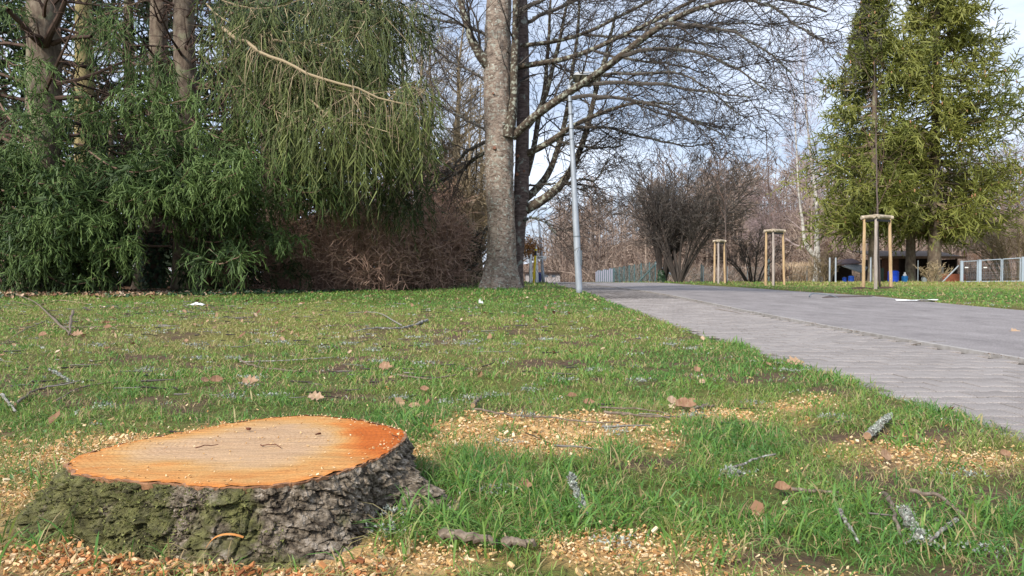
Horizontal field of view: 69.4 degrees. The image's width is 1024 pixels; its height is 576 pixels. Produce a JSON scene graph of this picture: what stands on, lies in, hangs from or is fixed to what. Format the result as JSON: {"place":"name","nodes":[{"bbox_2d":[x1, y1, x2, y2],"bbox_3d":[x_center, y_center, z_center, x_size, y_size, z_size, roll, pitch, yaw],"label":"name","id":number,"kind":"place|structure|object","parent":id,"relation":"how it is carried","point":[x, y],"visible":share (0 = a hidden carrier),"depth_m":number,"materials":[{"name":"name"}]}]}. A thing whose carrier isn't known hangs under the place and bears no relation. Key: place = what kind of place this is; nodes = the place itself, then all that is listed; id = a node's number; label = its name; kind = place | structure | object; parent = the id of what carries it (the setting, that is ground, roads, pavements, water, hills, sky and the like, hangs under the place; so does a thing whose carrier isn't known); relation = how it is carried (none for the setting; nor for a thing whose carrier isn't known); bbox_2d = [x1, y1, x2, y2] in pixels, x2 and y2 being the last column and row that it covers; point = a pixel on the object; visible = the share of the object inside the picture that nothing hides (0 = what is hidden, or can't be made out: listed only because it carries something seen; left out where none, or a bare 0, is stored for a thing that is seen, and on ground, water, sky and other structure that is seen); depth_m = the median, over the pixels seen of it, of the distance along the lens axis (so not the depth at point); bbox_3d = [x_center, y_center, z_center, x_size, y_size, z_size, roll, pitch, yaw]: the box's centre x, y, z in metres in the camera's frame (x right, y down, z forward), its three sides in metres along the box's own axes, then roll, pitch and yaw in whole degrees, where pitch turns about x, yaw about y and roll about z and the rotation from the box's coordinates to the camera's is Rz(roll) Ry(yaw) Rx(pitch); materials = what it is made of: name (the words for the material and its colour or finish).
{"place":"outdoors","nodes":[
{"label":"outdoors","id":0,"kind":"place"},
{"bbox_2d":[0,210,1023,575],"bbox_3d":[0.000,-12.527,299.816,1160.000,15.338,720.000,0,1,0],"label":"ground","id":1,"kind":"structure","parent":0,"point":[548,564],"depth_m":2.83,"materials":[{"name":"plant"}]},
{"bbox_2d":[14,382,70,404],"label":"fallen branch","id":2,"kind":"object","parent":1,"relation":"on","point":[26,396],"visible":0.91,"depth_m":3.16,"materials":[{"name":"wood"}]},
{"bbox_2d":[0,0,116,209],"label":"spruce tree","id":3,"kind":"object","parent":1,"relation":"on","point":[6,30],"visible":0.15,"depth_m":22.55,"materials":[{"name":"green plant"}]},
{"bbox_2d":[2,294,130,343],"bbox_3d":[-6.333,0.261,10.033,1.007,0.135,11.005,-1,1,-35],"label":"fallen branch","id":4,"kind":"object","parent":1,"relation":"on","point":[57,322],"visible":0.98,"depth_m":7.06,"materials":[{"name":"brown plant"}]},
{"bbox_2d":[0,0,175,295],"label":"spruce tree","id":5,"kind":"object","parent":1,"relation":"on","point":[30,215],"visible":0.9,"depth_m":15.10,"materials":[{"name":"green plant"}]},
{"bbox_2d":[1,0,206,229],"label":"spruce tree","id":6,"kind":"object","parent":1,"relation":"on","point":[89,91],"visible":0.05,"depth_m":20.70,"materials":[{"name":"green plant"}]},
{"bbox_2d":[55,379,160,401],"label":"twig","id":7,"kind":"object","parent":1,"relation":"on","point":[59,398],"visible":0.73,"depth_m":3.30,"materials":[{"name":"wood"}]},
{"bbox_2d":[109,119,116,289],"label":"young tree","id":8,"kind":"object","parent":1,"relation":"on","point":[112,156],"visible":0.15,"depth_m":17.51,"materials":[{"name":"brown plant"}]},
{"bbox_2d":[14,0,230,285],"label":"spruce tree","id":9,"kind":"object","parent":1,"relation":"on","point":[140,14],"visible":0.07,"depth_m":25.09,"materials":[{"name":"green plant"}]},
{"bbox_2d":[0,0,266,291],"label":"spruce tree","id":10,"kind":"object","parent":1,"relation":"on","point":[158,99],"visible":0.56,"depth_m":15.59,"materials":[{"name":"green plant"}]},
{"bbox_2d":[137,233,167,288],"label":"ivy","id":11,"kind":"object","parent":10,"relation":"attached to","point":[155,270],"visible":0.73,"depth_m":19.49,"materials":[{"name":"green plant"}]},
{"bbox_2d":[123,216,218,283],"bbox_3d":[-10.706,-1.472,24.538,4.782,2.992,5.256,0,1,0],"label":"evergreen shrub","id":12,"kind":"object","parent":1,"relation":"on","point":[167,260],"visible":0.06,"depth_m":23.37,"materials":[{"name":"green plant"}]},
{"bbox_2d":[5,535,390,575],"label":"bark shreds","id":13,"kind":"object","parent":1,"relation":"on","point":[82,556],"visible":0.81,"depth_m":1.29,"materials":[{"name":"wood"}]},
{"bbox_2d":[56,0,365,296],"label":"spruce tree","id":14,"kind":"object","parent":1,"relation":"on","point":[188,137],"visible":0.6,"depth_m":15.67,"materials":[{"name":"green plant"}]},
{"bbox_2d":[137,199,290,288],"bbox_3d":[-8.091,-1.607,20.388,4.176,3.429,3.412,0,1,0],"label":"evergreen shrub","id":15,"kind":"object","parent":1,"relation":"on","point":[208,280],"visible":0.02,"depth_m":20.29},
{"bbox_2d":[114,0,344,286],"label":"spruce tree","id":16,"kind":"object","parent":1,"relation":"on","point":[205,125],"visible":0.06,"depth_m":22.98,"materials":[{"name":"green plant"}]},
{"bbox_2d":[1,414,458,569],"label":"tree stump","id":17,"kind":"object","parent":1,"relation":"on","point":[279,510],"visible":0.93,"depth_m":1.46,"materials":[{"name":"wood"}]},
{"bbox_2d":[68,414,404,484],"bbox_3d":[-0.586,0.364,1.734,0.612,0.007,0.691,1,1,27],"label":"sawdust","id":18,"kind":"object","parent":17,"relation":"on","point":[127,442],"visible":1,"depth_m":1.77,"materials":[{"name":"brown wood"}]},
{"bbox_2d":[0,283,470,297],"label":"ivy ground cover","id":19,"kind":"object","parent":1,"relation":"on","point":[259,291],"visible":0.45,"depth_m":15.83,"materials":[{"name":"green plant"}]},
{"bbox_2d":[240,375,257,383],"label":"dry leaf","id":20,"kind":"object","parent":1,"relation":"on","point":[252,379],"visible":0.97,"depth_m":3.53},
{"bbox_2d":[239,357,302,371],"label":"twig","id":21,"kind":"object","parent":1,"relation":"on","point":[263,367],"visible":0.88,"depth_m":4.28,"materials":[{"name":"wood"}]},
{"bbox_2d":[213,211,339,286],"bbox_3d":[-7.737,-1.628,24.067,5.067,3.267,4.884,0,1,-23],"label":"evergreen shrub","id":22,"kind":"object","parent":1,"relation":"on","point":[254,279],"visible":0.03,"depth_m":23.21,"materials":[{"name":"green plant"}]},
{"bbox_2d":[240,357,332,361],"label":"twig","id":23,"kind":"object","parent":1,"relation":"on","point":[285,360],"visible":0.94,"depth_m":4.59,"materials":[{"name":"wood"}]},
{"bbox_2d":[140,0,452,289],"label":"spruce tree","id":24,"kind":"object","parent":1,"relation":"on","point":[377,139],"visible":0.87,"depth_m":15.16,"materials":[{"name":"green plant"}]},
{"bbox_2d":[235,197,374,290],"bbox_3d":[-5.039,-1.020,18.016,3.438,2.937,3.632,1,1,41],"label":"bare shrub","id":25,"kind":"object","parent":1,"relation":"on","point":[304,260],"visible":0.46,"depth_m":17.60,"materials":[{"name":"plant"}]},
{"bbox_2d":[308,390,323,399],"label":"dry leaf","id":26,"kind":"object","parent":1,"relation":"on","point":[316,396],"visible":1,"depth_m":3.09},
{"bbox_2d":[238,0,442,285],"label":"spruce tree","id":27,"kind":"object","parent":1,"relation":"on","point":[355,17],"visible":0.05,"depth_m":24.13,"materials":[{"name":"green plant"}]},
{"bbox_2d":[305,187,452,290],"bbox_3d":[-3.378,-1.139,17.781,3.988,3.316,3.732,0,1,0],"label":"bare shrub","id":28,"kind":"object","parent":1,"relation":"on","point":[370,256],"visible":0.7,"depth_m":17.22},
{"bbox_2d":[347,312,427,331],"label":"fallen branch","id":29,"kind":"object","parent":1,"relation":"on","point":[419,322],"visible":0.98,"depth_m":7.14,"materials":[{"name":"wood"}]},
{"bbox_2d":[327,151,479,286],"bbox_3d":[-3.396,-2.479,23.062,5.242,5.045,5.574,0,1,0],"label":"bare shrub","id":30,"kind":"object","parent":1,"relation":"on","point":[437,201],"visible":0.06,"depth_m":22.92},
{"bbox_2d":[344,0,475,232],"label":"bare tree","id":31,"kind":"object","parent":1,"relation":"on","point":[421,65],"visible":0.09,"depth_m":32.58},
{"bbox_2d":[381,190,486,289],"bbox_3d":[-1.897,-0.891,18.335,3.253,3.404,3.254,0,1,0],"label":"bare shrub","id":32,"kind":"object","parent":1,"relation":"on","point":[445,271],"visible":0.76,"depth_m":17.93,"materials":[{"name":"plant"}]},
{"bbox_2d":[389,4,484,202],"bbox_3d":[-3.305,-6.116,31.643,5.671,11.938,6.808,0,1,0],"label":"bare tree","id":33,"kind":"object","parent":1,"relation":"on","point":[430,71],"visible":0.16,"depth_m":31.46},
{"bbox_2d":[407,130,485,282],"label":"bare tree","id":34,"kind":"object","parent":1,"relation":"on","point":[450,167],"visible":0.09,"depth_m":28.36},
{"bbox_2d":[386,3,511,193],"bbox_3d":[-3.039,-8.018,35.565,7.395,15.576,8.123,1,1,27],"label":"bare tree","id":35,"kind":"object","parent":1,"relation":"on","point":[460,51],"visible":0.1,"depth_m":35.80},
{"bbox_2d":[365,0,534,246],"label":"bare tree","id":36,"kind":"object","parent":1,"relation":"on","point":[435,69],"visible":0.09,"depth_m":37.28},
{"bbox_2d":[428,68,486,284],"bbox_3d":[-1.474,-3.942,26.593,3.946,7.724,4.023,0,1,0],"label":"bare tree","id":37,"kind":"object","parent":1,"relation":"on","point":[469,141],"visible":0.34,"depth_m":26.68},
{"bbox_2d":[438,216,478,285],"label":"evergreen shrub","id":38,"kind":"object","parent":1,"relation":"on","point":[471,248],"depth_m":23.94,"materials":[{"name":"green plant"}]},
{"bbox_2d":[438,527,497,544],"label":"fallen branch","id":39,"kind":"object","parent":1,"relation":"on","point":[444,533],"visible":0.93,"depth_m":1.40,"materials":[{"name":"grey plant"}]},
{"bbox_2d":[413,29,528,221],"bbox_3d":[-2.031,-5.455,30.271,5.456,10.637,6.805,1,1,31],"label":"bare tree","id":40,"kind":"object","parent":1,"relation":"on","point":[458,123],"visible":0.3,"depth_m":29.40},
{"bbox_2d":[429,136,529,283],"bbox_3d":[-1.970,-3.055,27.872,5.155,5.996,5.480,1,1,39],"label":"bare tree","id":41,"kind":"object","parent":1,"relation":"on","point":[475,216],"visible":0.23,"depth_m":27.33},
{"bbox_2d":[0,301,985,520],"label":"twigs","id":42,"kind":"object","parent":1,"relation":"on","point":[310,382],"visible":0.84,"depth_m":4.38,"materials":[{"name":"wood"}]},
{"bbox_2d":[446,73,543,281],"bbox_3d":[-1.593,-5.172,32.840,5.670,9.934,5.063,1,1,36],"label":"bare tree","id":43,"kind":"object","parent":1,"relation":"on","point":[481,149],"visible":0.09,"depth_m":32.91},
{"bbox_2d":[0,335,1012,547],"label":"clover","id":44,"kind":"object","parent":1,"relation":"on","point":[752,445],"visible":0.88,"depth_m":3.10,"materials":[{"name":"green plant"}]},
{"bbox_2d":[0,284,1017,516],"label":"leaf litter","id":45,"kind":"object","parent":1,"relation":"on","point":[754,505],"visible":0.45,"depth_m":9.13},
{"bbox_2d":[0,302,1022,557],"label":"lichen fragments","id":46,"kind":"object","parent":1,"relation":"on","point":[146,368],"visible":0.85,"depth_m":3.66,"materials":[{"name":"plant"}]},
{"bbox_2d":[0,346,1023,575],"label":"wood chips","id":47,"kind":"object","parent":1,"relation":"on","point":[434,559],"visible":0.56,"depth_m":2.10,"materials":[{"name":"wood"}]},
{"bbox_2d":[501,536,536,547],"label":"fallen branch","id":48,"kind":"object","parent":1,"relation":"on","point":[510,541],"visible":0.94,"depth_m":1.37,"materials":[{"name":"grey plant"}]},
{"bbox_2d":[532,249,536,281],"bbox_3d":[1.028,-0.997,33.479,0.215,1.543,0.133,0,1,0],"label":"marker post","id":49,"kind":"object","parent":1,"relation":"on","point":[534,270],"visible":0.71,"depth_m":33.44,"materials":[{"name":"yellow paint"}]},
{"bbox_2d":[523,232,551,266],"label":"young tree","id":50,"kind":"object","parent":1,"relation":"on","point":[531,248],"visible":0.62,"depth_m":35.75,"materials":[{"name":"brown plant"}]},
{"bbox_2d":[537,208,546,281],"bbox_3d":[1.465,-2.086,35.967,0.484,3.646,0.182,0,1,0],"label":"street lamp","id":51,"kind":"object","parent":1,"relation":"on","point":[542,268],"visible":0.86,"depth_m":35.92,"materials":[{"name":"metal"}]},
{"bbox_2d":[523,272,562,281],"bbox_3d":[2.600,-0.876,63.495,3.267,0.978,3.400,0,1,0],"label":"building","id":52,"kind":"structure","parent":1,"relation":"on","point":[546,277],"depth_m":61.99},
{"bbox_2d":[474,408,619,423],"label":"twig","id":53,"kind":"object","parent":1,"relation":"on","point":[508,414],"visible":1,"depth_m":2.57,"materials":[{"name":"wood"}]},
{"bbox_2d":[566,471,587,514],"bbox_3d":[0.147,0.458,1.665,0.032,0.044,0.235,0,1,-3],"label":"lichened stick","id":54,"kind":"object","parent":1,"relation":"on","point":[574,487],"visible":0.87,"depth_m":1.69,"materials":[{"name":"wood"}]},
{"bbox_2d":[564,199,590,268],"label":"bare tree","id":55,"kind":"object","parent":1,"relation":"on","point":[580,227],"visible":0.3,"depth_m":61.53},
{"bbox_2d":[567,71,599,292],"bbox_3d":[1.565,-2.250,16.200,0.701,4.924,0.600,0,1,0],"label":"street lamp","id":56,"kind":"object","parent":1,"relation":"on","point":[576,236],"visible":0.92,"depth_m":16.21,"materials":[{"name":"metal"}]},
{"bbox_2d":[168,135,1023,281],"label":"woodland","id":57,"kind":"object","parent":1,"relation":"on","point":[603,253],"visible":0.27,"depth_m":70.68,"materials":[{"name":"plant"}]},
{"bbox_2d":[595,268,613,281],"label":"screen fence","id":58,"kind":"object","parent":1,"relation":"on","point":[604,275],"visible":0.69,"depth_m":53.05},
{"bbox_2d":[369,0,895,289],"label":"cherry tree","id":59,"kind":"object","parent":1,"relation":"on","point":[506,66],"visible":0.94,"depth_m":16.98,"materials":[{"name":"brown plant"}]},
{"bbox_2d":[604,410,669,418],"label":"twig","id":60,"kind":"object","parent":1,"relation":"on","point":[617,413],"visible":0.98,"depth_m":2.71,"materials":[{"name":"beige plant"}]},
{"bbox_2d":[600,406,675,417],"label":"twig","id":61,"kind":"object","parent":1,"relation":"on","point":[634,408],"visible":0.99,"depth_m":2.84,"materials":[{"name":"wood"}]},
{"bbox_2d":[614,261,671,281],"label":"fence","id":62,"kind":"object","parent":1,"relation":"on","point":[623,274],"visible":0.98,"depth_m":45.96,"materials":[{"name":"metal"}]},
{"bbox_2d":[620,168,712,280],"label":"bare tree","id":63,"kind":"object","parent":1,"relation":"on","point":[658,253],"visible":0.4,"depth_m":37.83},
{"bbox_2d":[656,270,665,282],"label":"ivy","id":64,"kind":"object","parent":63,"relation":"attached to","point":[660,275],"visible":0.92,"depth_m":37.64,"materials":[{"name":"green plant"}]},
{"bbox_2d":[669,397,696,406],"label":"dry leaf","id":65,"kind":"object","parent":1,"relation":"on","point":[685,402],"visible":1,"depth_m":2.98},
{"bbox_2d":[592,140,792,281],"bbox_3d":[7.924,-4.015,37.126,7.846,7.615,10.206,0,1,-22],"label":"multi stem tree","id":66,"kind":"object","parent":1,"relation":"on","point":[678,274],"visible":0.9,"depth_m":36.01,"materials":[{"name":"plant"}]},
{"bbox_2d":[712,239,725,283],"bbox_3d":[8.974,-1.093,31.800,0.584,1.979,0.573,0,1,0],"label":"support frame","id":67,"kind":"object","parent":1,"relation":"on","point":[718,241],"visible":0.93,"depth_m":31.94,"materials":[{"name":"beige wood"}]},
{"bbox_2d":[713,134,735,282],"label":"young tree","id":68,"kind":"object","parent":1,"relation":"on","point":[725,209],"visible":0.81,"depth_m":32.00,"materials":[{"name":"brown plant"}]},
{"bbox_2d":[723,465,745,478],"bbox_3d":[0.586,0.489,1.961,0.037,0.033,0.078,0,1,-19],"label":"lichened stick","id":69,"kind":"object","parent":1,"relation":"on","point":[739,472],"visible":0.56,"depth_m":1.95,"materials":[{"name":"wood"}]},
{"bbox_2d":[667,266,812,281],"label":"chain link fence","id":70,"kind":"object","parent":1,"relation":"on","point":[739,274],"visible":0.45,"depth_m":48.88,"materials":[{"name":"grey metal"}]},
{"bbox_2d":[465,229,1022,281],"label":"undergrowth","id":71,"kind":"object","parent":1,"relation":"on","point":[586,277],"visible":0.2,"depth_m":60.21,"materials":[{"name":"plant"}]},
{"bbox_2d":[707,221,797,281],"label":"bare shrub","id":72,"kind":"object","parent":1,"relation":"on","point":[734,264],"visible":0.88,"depth_m":38.82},
{"bbox_2d":[733,453,775,467],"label":"twig","id":73,"kind":"object","parent":1,"relation":"on","point":[745,463],"visible":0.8,"depth_m":2.07,"materials":[{"name":"wood"}]},
{"bbox_2d":[750,153,780,259],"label":"bare tree","id":74,"kind":"object","parent":1,"relation":"on","point":[762,188],"visible":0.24,"depth_m":73.49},
{"bbox_2d":[743,100,791,284],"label":"young tree","id":75,"kind":"object","parent":1,"relation":"on","point":[767,181],"visible":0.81,"depth_m":27.16,"materials":[{"name":"brown plant"}]},
{"bbox_2d":[763,229,785,285],"bbox_3d":[9.659,-1.070,27.000,0.809,2.159,0.574,0,1,0],"label":"support frame","id":76,"kind":"object","parent":1,"relation":"on","point":[775,231],"visible":0.97,"depth_m":27.14,"materials":[{"name":"beige wood"}]},
{"bbox_2d":[767,266,791,281],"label":"bare shrub","id":77,"kind":"object","parent":1,"relation":"on","point":[781,275],"visible":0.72,"depth_m":39.89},
{"bbox_2d":[770,481,790,489],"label":"dry leaf","id":78,"kind":"object","parent":1,"relation":"on","point":[781,485],"visible":1,"depth_m":1.79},
{"bbox_2d":[736,31,832,281],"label":"birch tree","id":79,"kind":"object","parent":1,"relation":"on","point":[757,224],"visible":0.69,"depth_m":44.83,"materials":[{"name":"brown plant"}]},
{"bbox_2d":[780,260,813,281],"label":"dry reeds","id":80,"kind":"object","parent":1,"relation":"on","point":[799,276],"visible":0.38,"depth_m":50.33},
{"bbox_2d":[790,487,838,493],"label":"twig","id":81,"kind":"object","parent":1,"relation":"on","point":[803,489],"visible":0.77,"depth_m":1.79,"materials":[{"name":"wood"}]},
{"bbox_2d":[799,245,841,281],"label":"bare shrub","id":82,"kind":"object","parent":1,"relation":"on","point":[823,268],"visible":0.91,"depth_m":42.89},
{"bbox_2d":[822,258,861,281],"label":"lean to","id":83,"kind":"object","parent":1,"relation":"on","point":[844,271],"visible":0.32,"depth_m":45.79,"materials":[{"name":"brown wood"}]},
{"bbox_2d":[842,264,867,272],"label":"tarpaulin","id":84,"kind":"object","parent":83,"relation":"on","point":[856,267],"visible":0.79,"depth_m":43.54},
{"bbox_2d":[838,508,859,543],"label":"twig","id":85,"kind":"object","parent":1,"relation":"on","point":[841,512],"visible":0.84,"depth_m":1.52,"materials":[{"name":"wood"}]},
{"bbox_2d":[768,0,967,281],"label":"spruce tree","id":86,"kind":"object","parent":1,"relation":"on","point":[850,224],"visible":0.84,"depth_m":40.57,"materials":[{"name":"green plant"}]},
{"bbox_2d":[841,45,902,286],"bbox_3d":[9.686,-3.274,19.951,1.706,6.667,1.128,1,2,43],"label":"young tree","id":87,"kind":"object","parent":1,"relation":"on","point":[878,251],"visible":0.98,"depth_m":19.97,"materials":[{"name":"brown plant"}]},
{"bbox_2d":[860,214,893,288],"bbox_3d":[9.866,-0.914,19.801,0.872,2.093,0.574,0,1,0],"label":"support frame","id":88,"kind":"object","parent":1,"relation":"on","point":[875,218],"visible":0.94,"depth_m":19.94,"materials":[{"name":"beige wood"}]},
{"bbox_2d":[863,413,892,439],"bbox_3d":[1.273,0.474,2.561,0.039,0.048,0.340,1,1,38],"label":"lichened stick","id":89,"kind":"object","parent":1,"relation":"on","point":[871,432],"visible":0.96,"depth_m":2.50,"materials":[{"name":"wood"}]},
{"bbox_2d":[881,449,890,459],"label":"dry leaf","id":90,"kind":"object","parent":1,"relation":"on","point":[885,454],"visible":0.98,"depth_m":2.17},
{"bbox_2d":[887,270,898,281],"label":"barrel","id":91,"kind":"object","parent":1,"relation":"on","point":[895,273],"visible":0.65,"depth_m":42.22,"materials":[{"name":"blue plastic"}]},
{"bbox_2d":[881,491,905,541],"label":"twig","id":92,"kind":"object","parent":1,"relation":"on","point":[890,501],"visible":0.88,"depth_m":1.59,"materials":[{"name":"wood"}]},
{"bbox_2d":[853,251,966,281],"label":"shed","id":93,"kind":"structure","parent":1,"relation":"on","point":[898,261],"depth_m":46.32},
{"bbox_2d":[896,505,926,540],"bbox_3d":[0.831,0.487,1.539,0.039,0.040,0.173,0,1,19],"label":"lichened stick","id":94,"kind":"object","parent":1,"relation":"on","point":[907,516],"visible":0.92,"depth_m":1.53,"materials":[{"name":"wood"}]},
{"bbox_2d":[842,126,982,281],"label":"spruce tree","id":95,"kind":"object","parent":1,"relation":"on","point":[910,262],"visible":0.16,"depth_m":43.21,"materials":[{"name":"green plant"}]},
{"bbox_2d":[810,0,1023,281],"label":"spruce tree","id":96,"kind":"object","parent":1,"relation":"on","point":[949,17],"visible":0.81,"depth_m":41.08,"materials":[{"name":"green plant"}]},
{"bbox_2d":[916,260,952,281],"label":"bare shrub","id":97,"kind":"object","parent":1,"relation":"on","point":[935,271],"visible":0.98,"depth_m":41.35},
{"bbox_2d":[909,488,964,515],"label":"twig","id":98,"kind":"object","parent":1,"relation":"on","point":[912,490],"visible":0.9,"depth_m":1.69,"materials":[{"name":"wood"}]},
{"bbox_2d":[929,517,958,541],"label":"twig","id":99,"kind":"object","parent":1,"relation":"on","point":[941,529],"visible":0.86,"depth_m":1.47,"materials":[{"name":"wood"}]},
{"bbox_2d":[942,274,965,281],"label":"brick stack","id":100,"kind":"object","parent":1,"relation":"on","point":[954,277],"visible":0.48,"depth_m":42.99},
{"bbox_2d":[953,202,1023,280],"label":"bare shrub","id":101,"kind":"object","parent":1,"relation":"on","point":[998,247],"visible":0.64,"depth_m":48.15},
{"bbox_2d":[960,257,1023,281],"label":"metal gate","id":102,"kind":"structure","parent":1,"relation":"on","point":[978,267],"depth_m":39.76,"materials":[{"name":"metal"}]},
{"bbox_2d":[994,111,1023,255],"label":"bare tree","id":103,"kind":"object","parent":1,"relation":"on","point":[1014,163],"visible":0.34,"depth_m":66.17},
{"bbox_2d":[0,0,1023,272],"label":"sky","id":104,"kind":"structure","parent":0,"point":[1014,12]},
{"bbox_2d":[554,283,1023,440],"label":"path","id":105,"kind":"structure","parent":0,"point":[991,389],"depth_m":4.85,"materials":[{"name":"concrete"}]},
{"bbox_2d":[582,282,1023,357],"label":"road","id":106,"kind":"structure","parent":0,"point":[987,329],"depth_m":9.70,"materials":[{"name":"asphalt"}]},
{"bbox_2d":[562,282,1023,363],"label":"kerb","id":107,"kind":"structure","parent":106,"relation":"on","point":[965,350],"depth_m":6.72,"materials":[{"name":"concrete"}]},
{"bbox_2d":[809,293,874,297],"bbox_3d":[6.475,0.146,14.431,1.738,0.100,0.646,-1,1,-27],"label":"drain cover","id":108,"kind":"object","parent":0,"point":[830,296],"visible":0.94,"depth_m":14.28,"materials":[{"name":"metal"}]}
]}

